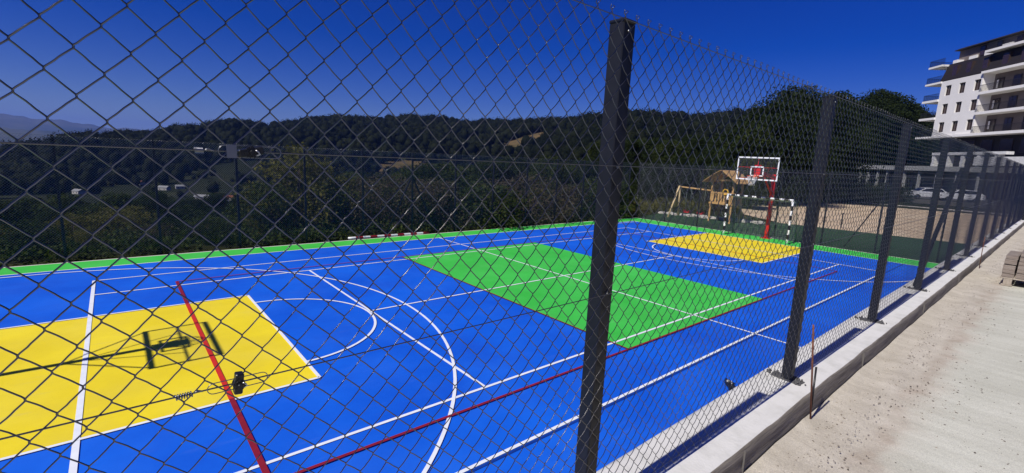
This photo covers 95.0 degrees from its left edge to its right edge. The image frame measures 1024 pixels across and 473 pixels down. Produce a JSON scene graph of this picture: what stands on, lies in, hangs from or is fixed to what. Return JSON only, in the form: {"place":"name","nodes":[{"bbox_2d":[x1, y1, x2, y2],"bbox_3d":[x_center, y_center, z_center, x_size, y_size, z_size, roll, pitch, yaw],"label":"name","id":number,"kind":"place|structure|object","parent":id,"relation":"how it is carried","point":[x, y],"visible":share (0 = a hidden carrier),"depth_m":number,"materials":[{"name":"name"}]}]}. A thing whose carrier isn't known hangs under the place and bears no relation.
{"place":"outdoors","nodes":[
{"label":"outdoors","id":0,"kind":"place"},
{"bbox_2d":[0,127,60,141],"bbox_3d":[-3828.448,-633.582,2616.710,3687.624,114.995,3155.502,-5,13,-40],"label":"distant hills","id":1,"kind":"structure","parent":0,"point":[36,133],"depth_m":2991.94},
{"bbox_2d":[0,113,150,133],"bbox_3d":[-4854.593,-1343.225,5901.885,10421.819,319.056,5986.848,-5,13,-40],"label":"distant mountains","id":2,"kind":"structure","parent":0,"point":[15,122],"depth_m":5273.48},
{"bbox_2d":[4,218,937,267],"bbox_3d":[1.611,1.363,13.848,30.000,0.346,16.450,-5,13,-40],"label":"court base","id":3,"kind":"object","parent":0,"point":[348,240],"visible":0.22,"depth_m":16.73,"materials":[{"name":"concrete"}]},
{"bbox_2d":[348,232,428,238],"bbox_3d":[-4.914,-0.048,19.021,3.452,0.080,0.080,-5,12,-38],"label":"curb","id":4,"kind":"object","parent":3,"relation":"on","point":[389,235],"visible":0.89,"depth_m":18.95,"materials":[{"name":"white paint"}]},
{"bbox_2d":[0,221,930,472],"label":"blue court","id":5,"kind":"object","parent":3,"relation":"on","point":[39,305],"visible":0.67,"depth_m":8.25,"materials":[{"name":"plastic"}]},
{"bbox_2d":[0,233,799,457],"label":"yellow key areas","id":6,"kind":"object","parent":5,"relation":"on","point":[23,378],"visible":0.88,"depth_m":7.28,"materials":[{"name":"plastic"}]},
{"bbox_2d":[0,233,798,459],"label":"key line paint","id":7,"kind":"object","parent":6,"relation":"on","point":[316,373],"visible":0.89,"depth_m":6.79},
{"bbox_2d":[2,221,905,472],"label":"basketball arc paint","id":8,"kind":"object","parent":5,"relation":"on","point":[432,457],"visible":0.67,"depth_m":8.61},
{"bbox_2d":[0,221,927,275],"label":"boundary line paint","id":9,"kind":"object","parent":5,"relation":"on","point":[349,245],"visible":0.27,"depth_m":15.78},
{"bbox_2d":[0,218,936,275],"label":"green border","id":10,"kind":"object","parent":5,"relation":"on","point":[65,266],"visible":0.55,"depth_m":16.94,"materials":[{"name":"plastic"}]},
{"bbox_2d":[736,156,779,238],"bbox_3d":[11.807,-1.756,22.260,2.921,3.920,1.830,-5,13,-40],"label":"basketball hoop","id":11,"kind":"object","parent":10,"relation":"on","point":[773,186],"visible":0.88,"depth_m":22.10,"materials":[{"name":"red paint"}]},
{"bbox_2d":[722,194,797,243],"bbox_3d":[12.264,-0.941,23.090,1.183,2.080,3.080,-5,13,-40],"label":"handball goal","id":12,"kind":"object","parent":10,"relation":"on","point":[761,198],"visible":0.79,"depth_m":23.12,"materials":[{"name":"white paint"}]},
{"bbox_2d":[68,228,875,472],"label":"tennis line paint","id":13,"kind":"object","parent":5,"relation":"on","point":[73,465],"visible":0.78,"depth_m":7.49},
{"bbox_2d":[186,239,768,398],"bbox_3d":[1.537,1.151,13.906,18.058,0.001,4.840,-5,13,-40],"label":"court line","id":14,"kind":"object","parent":5,"relation":"on","point":[211,356],"visible":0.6,"depth_m":7.69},
{"bbox_2d":[94,228,874,472],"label":"court line markings","id":15,"kind":"object","parent":5,"relation":"on","point":[432,405],"visible":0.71,"depth_m":7.65,"materials":[{"name":"paint"}]},
{"bbox_2d":[175,232,836,472],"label":"volleyball side paint","id":16,"kind":"object","parent":5,"relation":"on","point":[253,446],"visible":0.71,"depth_m":6.20,"materials":[{"name":"paint"}]},
{"bbox_2d":[405,242,761,348],"bbox_3d":[1.539,1.165,13.911,5.940,0.001,8.970,-5,13,-40],"label":"green centre court","id":17,"kind":"object","parent":5,"relation":"on","point":[460,270],"visible":0.8,"depth_m":12.73,"materials":[{"name":"plastic"}]},
{"bbox_2d":[466,264,903,472],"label":"paint","id":18,"kind":"object","parent":5,"relation":"on","point":[512,451],"visible":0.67,"depth_m":6.91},
{"bbox_2d":[0,131,1008,266],"bbox_3d":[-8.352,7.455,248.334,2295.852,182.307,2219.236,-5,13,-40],"label":"hillside","id":19,"kind":"structure","parent":0,"point":[253,161],"depth_m":234.09,"materials":[{"name":"green plant"}]},
{"bbox_2d":[0,199,30,255],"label":"broadleaf tree","id":20,"kind":"object","parent":19,"relation":"on","point":[2,215],"visible":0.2,"depth_m":31.03,"materials":[{"name":"green plant"}]},
{"bbox_2d":[8,195,48,226],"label":"broadleaf tree","id":21,"kind":"object","parent":19,"relation":"on","point":[30,203],"visible":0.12,"depth_m":47.94,"materials":[{"name":"green plant"}]},
{"bbox_2d":[0,219,79,261],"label":"shrub","id":22,"kind":"object","parent":19,"relation":"on","point":[35,228],"visible":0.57,"depth_m":13.81,"materials":[{"name":"green plant"}]},
{"bbox_2d":[27,203,81,235],"bbox_3d":[-28.691,-0.057,30.048,3.970,4.214,4.190,-3,11,-31],"label":"broadleaf tree","id":23,"kind":"object","parent":19,"relation":"on","point":[38,219],"visible":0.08,"depth_m":29.08,"materials":[{"name":"green plant"}]},
{"bbox_2d":[31,193,102,223],"bbox_3d":[-37.732,-0.296,39.813,6.279,6.880,5.674,2,10,-4],"label":"broadleaf tree","id":24,"kind":"object","parent":19,"relation":"on","point":[52,203],"visible":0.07,"depth_m":39.05,"materials":[{"name":"green plant"}]},
{"bbox_2d":[38,212,102,251],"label":"shrub","id":25,"kind":"object","parent":19,"relation":"on","point":[74,225],"visible":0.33,"depth_m":15.72,"materials":[{"name":"green plant"}]},
{"bbox_2d":[55,204,112,249],"bbox_3d":[-27.456,-0.025,30.239,3.758,4.117,3.395,-5,13,-40],"label":"broadleaf tree","id":26,"kind":"object","parent":19,"relation":"on","point":[85,209],"visible":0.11,"depth_m":29.76,"materials":[{"name":"green plant"}]},
{"bbox_2d":[69,226,110,251],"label":"shrub","id":27,"kind":"object","parent":19,"relation":"on","point":[81,237],"visible":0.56,"depth_m":14.71,"materials":[{"name":"green plant"}]},
{"bbox_2d":[84,205,147,246],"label":"shrub","id":28,"kind":"object","parent":19,"relation":"on","point":[113,222],"visible":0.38,"depth_m":16.67,"materials":[{"name":"green plant"}]},
{"bbox_2d":[89,191,142,247],"bbox_3d":[-30.564,-0.619,36.582,5.370,5.884,4.852,3,10,0],"label":"broadleaf tree","id":29,"kind":"object","parent":19,"relation":"on","point":[122,202],"visible":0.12,"depth_m":35.47,"materials":[{"name":"green plant"}]},
{"bbox_2d":[107,204,172,246],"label":"shrub","id":30,"kind":"object","parent":19,"relation":"on","point":[137,214],"visible":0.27,"depth_m":18.15,"materials":[{"name":"green plant"}]},
{"bbox_2d":[115,193,182,241],"bbox_3d":[-27.340,-0.607,35.336,4.090,5.162,3.987,1,10,-9],"label":"broadleaf tree","id":31,"kind":"object","parent":19,"relation":"on","point":[151,204],"visible":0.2,"depth_m":34.68,"materials":[{"name":"green plant"}]},
{"bbox_2d":[130,205,224,243],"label":"shrub","id":32,"kind":"object","parent":19,"relation":"on","point":[184,214],"visible":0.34,"depth_m":17.29,"materials":[{"name":"green plant"}]},
{"bbox_2d":[162,201,204,242],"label":"broadleaf tree","id":33,"kind":"object","parent":19,"relation":"on","point":[179,204],"visible":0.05,"depth_m":36.69,"materials":[{"name":"green plant"}]},
{"bbox_2d":[172,197,221,240],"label":"broadleaf tree","id":34,"kind":"object","parent":19,"relation":"on","point":[197,202],"visible":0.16,"depth_m":50.08,"materials":[{"name":"green plant"}]},
{"bbox_2d":[177,214,228,244],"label":"shrub","id":35,"kind":"object","parent":19,"relation":"on","point":[208,219],"visible":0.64,"depth_m":16.49,"materials":[{"name":"green plant"}]},
{"bbox_2d":[202,192,232,217],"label":"broadleaf tree","id":36,"kind":"object","parent":19,"relation":"on","point":[213,199],"visible":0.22,"depth_m":54.91,"materials":[{"name":"green plant"}]},
{"bbox_2d":[202,218,245,244],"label":"shrub","id":37,"kind":"object","parent":19,"relation":"on","point":[218,235],"visible":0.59,"depth_m":16.60,"materials":[{"name":"green plant"}]},
{"bbox_2d":[223,194,267,230],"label":"broadleaf tree","id":38,"kind":"object","parent":19,"relation":"on","point":[229,210],"visible":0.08,"depth_m":33.94,"materials":[{"name":"green plant"}]},
{"bbox_2d":[222,179,308,238],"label":"shrub","id":39,"kind":"object","parent":19,"relation":"on","point":[264,191],"visible":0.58,"depth_m":17.88,"materials":[{"name":"green plant"}]},
{"bbox_2d":[230,142,344,238],"bbox_3d":[-9.086,-1.639,19.094,4.149,4.415,3.750,-3,11,-32],"label":"shrub","id":40,"kind":"object","parent":19,"relation":"on","point":[288,183],"visible":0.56,"depth_m":18.68,"materials":[{"name":"green plant"}]},
{"bbox_2d":[0,133,631,264],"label":"chain link fence","id":41,"kind":"object","parent":19,"relation":"on","point":[156,188],"visible":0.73,"depth_m":15.82,"materials":[{"name":"grey"}]},
{"bbox_2d":[0,208,645,266],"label":"undergrowth","id":42,"kind":"object","parent":19,"relation":"on","point":[274,234],"visible":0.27,"depth_m":15.76,"materials":[{"name":"green plant"}]},
{"bbox_2d":[293,199,358,234],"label":"shrub","id":43,"kind":"object","parent":19,"relation":"on","point":[331,217],"visible":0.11,"depth_m":19.97,"materials":[{"name":"green plant"}]},
{"bbox_2d":[288,159,371,232],"bbox_3d":[-7.764,-1.350,19.999,3.564,3.792,3.222,-1,10,-19],"label":"shrub","id":44,"kind":"object","parent":19,"relation":"on","point":[343,180],"visible":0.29,"depth_m":19.54,"materials":[{"name":"green plant"}]},
{"bbox_2d":[325,171,372,221],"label":"broadleaf tree","id":45,"kind":"object","parent":19,"relation":"on","point":[351,174],"visible":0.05,"depth_m":44.38,"materials":[{"name":"green plant"}]},
{"bbox_2d":[326,176,401,237],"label":"shrub","id":46,"kind":"object","parent":19,"relation":"on","point":[366,207],"visible":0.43,"depth_m":20.20,"materials":[{"name":"green plant"}]},
{"bbox_2d":[344,172,424,236],"bbox_3d":[-5.773,-1.200,21.457,3.668,3.562,3.743,2,10,-6],"label":"shrub","id":47,"kind":"object","parent":19,"relation":"on","point":[396,189],"visible":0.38,"depth_m":20.80,"materials":[{"name":"green plant"}]},
{"bbox_2d":[376,193,435,237],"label":"shrub","id":48,"kind":"object","parent":19,"relation":"on","point":[421,209],"visible":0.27,"depth_m":21.38,"materials":[{"name":"green plant"}]},
{"bbox_2d":[383,181,456,235],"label":"shrub","id":49,"kind":"object","parent":19,"relation":"on","point":[432,194],"visible":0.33,"depth_m":22.42,"materials":[{"name":"green plant"}]},
{"bbox_2d":[359,178,481,231],"bbox_3d":[-4.672,-1.081,25.353,7.388,4.091,7.248,6,10,20],"label":"shrub","id":50,"kind":"object","parent":19,"relation":"on","point":[433,203],"visible":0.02,"depth_m":24.14,"materials":[{"name":"green plant"}]},
{"bbox_2d":[398,162,454,186],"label":"broadleaf tree","id":51,"kind":"object","parent":19,"relation":"on","point":[431,173],"visible":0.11,"depth_m":35.15,"materials":[{"name":"green plant"}]},
{"bbox_2d":[403,175,486,232],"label":"shrub","id":52,"kind":"object","parent":19,"relation":"on","point":[442,188],"visible":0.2,"depth_m":23.42,"materials":[{"name":"green plant"}]},
{"bbox_2d":[434,162,476,185],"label":"broadleaf tree","id":53,"kind":"object","parent":19,"relation":"on","point":[453,172],"visible":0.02,"depth_m":37.47,"materials":[{"name":"green plant"}]},
{"bbox_2d":[405,179,514,231],"bbox_3d":[-3.856,-1.130,26.183,7.848,4.346,7.699,5,10,15],"label":"shrub","id":54,"kind":"object","parent":19,"relation":"on","point":[450,205],"visible":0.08,"depth_m":23.99,"materials":[{"name":"green plant"}]},
{"bbox_2d":[400,176,528,230],"bbox_3d":[-2.856,-1.197,27.111,8.310,4.602,8.152,-2,11,-28],"label":"shrub","id":55,"kind":"object","parent":19,"relation":"on","point":[463,181],"visible":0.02,"depth_m":25.48,"materials":[{"name":"green plant"}]},
{"bbox_2d":[0,105,939,202],"bbox_3d":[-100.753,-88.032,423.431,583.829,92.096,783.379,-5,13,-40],"label":"hillside forest","id":56,"kind":"object","parent":19,"relation":"on","point":[232,131],"visible":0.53,"depth_m":388.32,"materials":[{"name":"plant"}]},
{"bbox_2d":[424,179,528,228],"bbox_3d":[-2.153,-1.125,26.006,6.020,4.089,4.777,0,10,-18],"label":"shrub","id":57,"kind":"object","parent":19,"relation":"on","point":[464,185],"visible":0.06,"depth_m":24.87,"materials":[{"name":"green plant"}]},
{"bbox_2d":[449,180,530,230],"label":"shrub","id":58,"kind":"object","parent":19,"relation":"on","point":[502,195],"visible":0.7,"depth_m":22.93,"materials":[{"name":"green plant"}]},
{"bbox_2d":[466,157,518,186],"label":"broadleaf tree","id":59,"kind":"object","parent":19,"relation":"on","point":[510,172],"visible":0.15,"depth_m":35.67,"materials":[{"name":"green plant"}]},
{"bbox_2d":[481,164,530,186],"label":"broadleaf tree","id":60,"kind":"object","parent":19,"relation":"on","point":[516,172],"visible":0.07,"depth_m":36.67,"materials":[{"name":"green plant"}]},
{"bbox_2d":[478,176,547,228],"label":"shrub","id":61,"kind":"object","parent":19,"relation":"on","point":[503,183],"visible":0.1,"depth_m":26.17,"materials":[{"name":"green plant"}]},
{"bbox_2d":[487,172,582,227],"bbox_3d":[1.077,-1.449,25.536,5.353,4.158,5.461,7,11,26],"label":"shrub","id":62,"kind":"object","parent":19,"relation":"on","point":[534,209],"visible":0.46,"depth_m":25.32,"materials":[{"name":"green plant"}]},
{"bbox_2d":[519,164,563,221],"bbox_3d":[2.354,-2.722,33.854,4.072,4.938,4.507,-1,10,-19],"label":"broadleaf tree","id":63,"kind":"object","parent":19,"relation":"on","point":[539,170],"visible":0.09,"depth_m":33.03,"materials":[{"name":"green plant"}]},
{"bbox_2d":[536,187,589,223],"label":"shrub","id":64,"kind":"object","parent":19,"relation":"on","point":[560,204],"visible":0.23,"depth_m":29.73,"materials":[{"name":"green plant"}]},
{"bbox_2d":[537,161,590,221],"bbox_3d":[3.589,-2.736,31.304,4.100,4.492,3.704,-6,13,-41],"label":"broadleaf tree","id":65,"kind":"object","parent":19,"relation":"on","point":[574,175],"visible":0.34,"depth_m":30.67,"materials":[{"name":"green plant"}]},
{"bbox_2d":[548,183,595,222],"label":"shrub","id":66,"kind":"object","parent":19,"relation":"on","point":[579,189],"visible":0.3,"depth_m":28.98,"materials":[{"name":"green plant"}]},
{"bbox_2d":[582,158,598,179],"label":"broadleaf tree","id":67,"kind":"object","parent":19,"relation":"on","point":[595,167],"visible":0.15,"depth_m":37.98,"materials":[{"name":"green plant"}]},
{"bbox_2d":[567,177,641,220],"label":"shrub","id":68,"kind":"object","parent":19,"relation":"on","point":[622,203],"visible":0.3,"depth_m":28.65,"materials":[{"name":"green plant"}]},
{"bbox_2d":[622,171,637,201],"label":"broadleaf tree","id":69,"kind":"object","parent":19,"relation":"on","point":[624,183],"visible":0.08,"depth_m":33.16,"materials":[{"name":"green plant"}]},
{"bbox_2d":[623,161,644,202],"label":"broadleaf tree","id":70,"kind":"object","parent":19,"relation":"on","point":[632,172],"visible":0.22,"depth_m":39.63,"materials":[{"name":"green plant"}]},
{"bbox_2d":[624,138,652,191],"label":"broadleaf tree","id":71,"kind":"object","parent":19,"relation":"on","point":[638,145],"visible":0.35,"depth_m":51.43,"materials":[{"name":"green plant"}]},
{"bbox_2d":[633,161,667,201],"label":"broadleaf tree","id":72,"kind":"object","parent":19,"relation":"on","point":[647,186],"visible":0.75,"depth_m":42.49,"materials":[{"name":"green plant"}]},
{"bbox_2d":[632,137,669,190],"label":"broadleaf tree","id":73,"kind":"object","parent":19,"relation":"on","point":[649,144],"visible":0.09,"depth_m":54.63,"materials":[{"name":"green plant"}]},
{"bbox_2d":[585,196,725,214],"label":"undergrowth","id":74,"kind":"object","parent":19,"relation":"on","point":[655,206],"visible":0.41,"depth_m":36.62,"materials":[{"name":"green plant"}]},
{"bbox_2d":[642,143,684,192],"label":"broadleaf tree","id":75,"kind":"object","parent":19,"relation":"on","point":[673,156],"visible":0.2,"depth_m":51.28,"materials":[{"name":"green plant"}]},
{"bbox_2d":[645,139,697,193],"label":"broadleaf tree","id":76,"kind":"object","parent":19,"relation":"on","point":[678,148],"visible":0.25,"depth_m":50.97,"materials":[{"name":"green plant"}]},
{"bbox_2d":[660,157,697,199],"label":"broadleaf tree","id":77,"kind":"object","parent":19,"relation":"on","point":[682,161],"visible":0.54,"depth_m":44.69,"materials":[{"name":"green plant"}]},
{"bbox_2d":[689,135,710,192],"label":"broadleaf tree","id":78,"kind":"object","parent":19,"relation":"on","point":[694,142],"visible":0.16,"depth_m":58.79,"materials":[{"name":"green plant"}]},
{"bbox_2d":[688,155,718,198],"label":"broadleaf tree","id":79,"kind":"object","parent":19,"relation":"on","point":[700,160],"visible":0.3,"depth_m":45.41,"materials":[{"name":"green plant"}]},
{"bbox_2d":[696,182,731,210],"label":"shrub","id":80,"kind":"object","parent":19,"relation":"on","point":[714,195],"visible":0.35,"depth_m":37.82,"materials":[{"name":"green plant"}]},
{"bbox_2d":[692,162,736,206],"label":"broadleaf tree","id":81,"kind":"object","parent":19,"relation":"on","point":[715,166],"visible":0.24,"depth_m":40.33,"materials":[{"name":"green plant"}]},
{"bbox_2d":[705,125,787,202],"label":"broadleaf tree","id":82,"kind":"object","parent":19,"relation":"on","point":[750,138],"visible":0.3,"depth_m":43.35,"materials":[{"name":"green plant"}]},
{"bbox_2d":[725,156,767,207],"bbox_3d":[19.896,-4.491,40.243,3.913,4.746,4.331,7,11,26],"label":"broadleaf tree","id":83,"kind":"object","parent":19,"relation":"on","point":[744,162],"visible":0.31,"depth_m":39.35,"materials":[{"name":"green plant"}]},
{"bbox_2d":[711,121,788,194],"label":"broadleaf tree","id":84,"kind":"object","parent":19,"relation":"on","point":[730,139],"visible":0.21,"depth_m":44.07,"materials":[{"name":"green plant"}]},
{"bbox_2d":[739,166,770,208],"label":"broadleaf tree","id":85,"kind":"object","parent":19,"relation":"on","point":[761,184],"visible":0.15,"depth_m":39.53,"materials":[{"name":"green plant"}]},
{"bbox_2d":[730,99,813,184],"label":"broadleaf tree","id":86,"kind":"object","parent":19,"relation":"on","point":[757,115],"visible":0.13,"depth_m":48.85,"materials":[{"name":"green plant"}]},
{"bbox_2d":[752,113,812,203],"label":"broadleaf tree","id":87,"kind":"object","parent":19,"relation":"on","point":[779,121],"visible":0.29,"depth_m":44.07,"materials":[{"name":"green plant"}]},
{"bbox_2d":[758,111,846,204],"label":"broadleaf tree","id":88,"kind":"object","parent":19,"relation":"on","point":[814,135],"visible":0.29,"depth_m":44.49,"materials":[{"name":"green plant"}]},
{"bbox_2d":[596,219,1023,472],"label":"concrete kerb wall","id":89,"kind":"structure","parent":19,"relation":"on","point":[743,443],"depth_m":2.98,"materials":[{"name":"grey"}]},
{"bbox_2d":[0,0,1023,472],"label":"chain link fence","id":90,"kind":"object","parent":89,"relation":"on","point":[612,144],"visible":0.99,"depth_m":1.67,"materials":[{"name":"grey metal"}]},
{"bbox_2d":[762,83,876,198],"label":"broadleaf tree","id":91,"kind":"object","parent":19,"relation":"on","point":[808,106],"visible":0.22,"depth_m":48.35,"materials":[{"name":"green plant"}]},
{"bbox_2d":[797,114,847,201],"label":"broadleaf tree","id":92,"kind":"object","parent":19,"relation":"on","point":[838,151],"visible":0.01,"depth_m":50.77,"materials":[{"name":"green plant"}]},
{"bbox_2d":[635,163,1023,262],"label":"chain link fence","id":93,"kind":"object","parent":19,"relation":"on","point":[735,204],"visible":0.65,"depth_m":22.91,"materials":[{"name":"grey"}]},
{"bbox_2d":[808,89,893,201],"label":"broadleaf tree","id":94,"kind":"object","parent":19,"relation":"on","point":[856,143],"visible":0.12,"depth_m":51.58,"materials":[{"name":"green plant"}]},
{"bbox_2d":[850,88,927,169],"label":"broadleaf tree","id":95,"kind":"object","parent":19,"relation":"on","point":[872,96],"visible":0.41,"depth_m":102.73,"materials":[{"name":"green plant"}]},
{"bbox_2d":[857,92,933,165],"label":"broadleaf tree","id":96,"kind":"object","parent":19,"relation":"on","point":[911,118],"visible":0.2,"depth_m":103.41,"materials":[{"name":"green plant"}]},
{"bbox_2d":[894,102,939,165],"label":"broadleaf tree","id":97,"kind":"object","parent":19,"relation":"on","point":[923,122],"visible":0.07,"depth_m":106.53,"materials":[{"name":"green plant"}]},
{"bbox_2d":[0,0,1023,129],"label":"sky","id":98,"kind":"structure","parent":0,"point":[858,46],"materials":[{"name":"blue"}]},
{"bbox_2d":[635,212,963,263],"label":"turf","id":99,"kind":"structure","parent":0,"point":[658,217],"depth_m":25.67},
{"bbox_2d":[668,170,751,223],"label":"play tower","id":100,"kind":"structure","parent":99,"relation":"on","point":[720,192],"depth_m":29.43,"materials":[{"name":"brown wood"}]},
{"bbox_2d":[742,200,1006,242],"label":"sandy yard","id":101,"kind":"structure","parent":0,"point":[836,214],"depth_m":36.57,"materials":[{"name":"sand"}]},
{"bbox_2d":[744,226,1023,472],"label":"road","id":102,"kind":"structure","parent":0,"point":[959,440],"depth_m":3.29,"materials":[{"name":"concrete"}]},
{"bbox_2d":[809,325,816,418],"bbox_3d":[1.843,0.863,2.876,0.038,0.734,0.297,12,13,43],"label":"rebar stake","id":103,"kind":"object","parent":102,"relation":"on","point":[812,389],"visible":0.88,"depth_m":2.90,"materials":[{"name":"metal"}]},
{"bbox_2d":[841,251,1022,472],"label":"loose pebbles","id":104,"kind":"object","parent":102,"relation":"on","point":[971,386],"visible":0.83,"depth_m":3.50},
{"bbox_2d":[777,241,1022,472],"bbox_3d":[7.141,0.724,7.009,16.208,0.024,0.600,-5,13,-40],"label":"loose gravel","id":105,"kind":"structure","parent":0,"point":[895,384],"depth_m":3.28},
{"bbox_2d":[851,193,1013,210],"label":"parking yard","id":106,"kind":"structure","parent":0,"point":[940,201],"depth_m":58.50,"materials":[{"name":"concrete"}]},
{"bbox_2d":[858,30,1023,199],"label":"apartment building","id":107,"kind":"structure","parent":106,"relation":"on","point":[979,102],"depth_m":72.09,"materials":[{"name":"white"}]},
{"bbox_2d":[979,139,993,151],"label":"window","id":108,"kind":"structure","parent":107,"relation":"in","point":[987,144],"depth_m":71.56,"materials":[{"name":"brown"}]},
{"bbox_2d":[998,138,1014,150],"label":"window","id":109,"kind":"structure","parent":107,"relation":"in","point":[1006,144],"depth_m":68.33,"materials":[{"name":"brown"}]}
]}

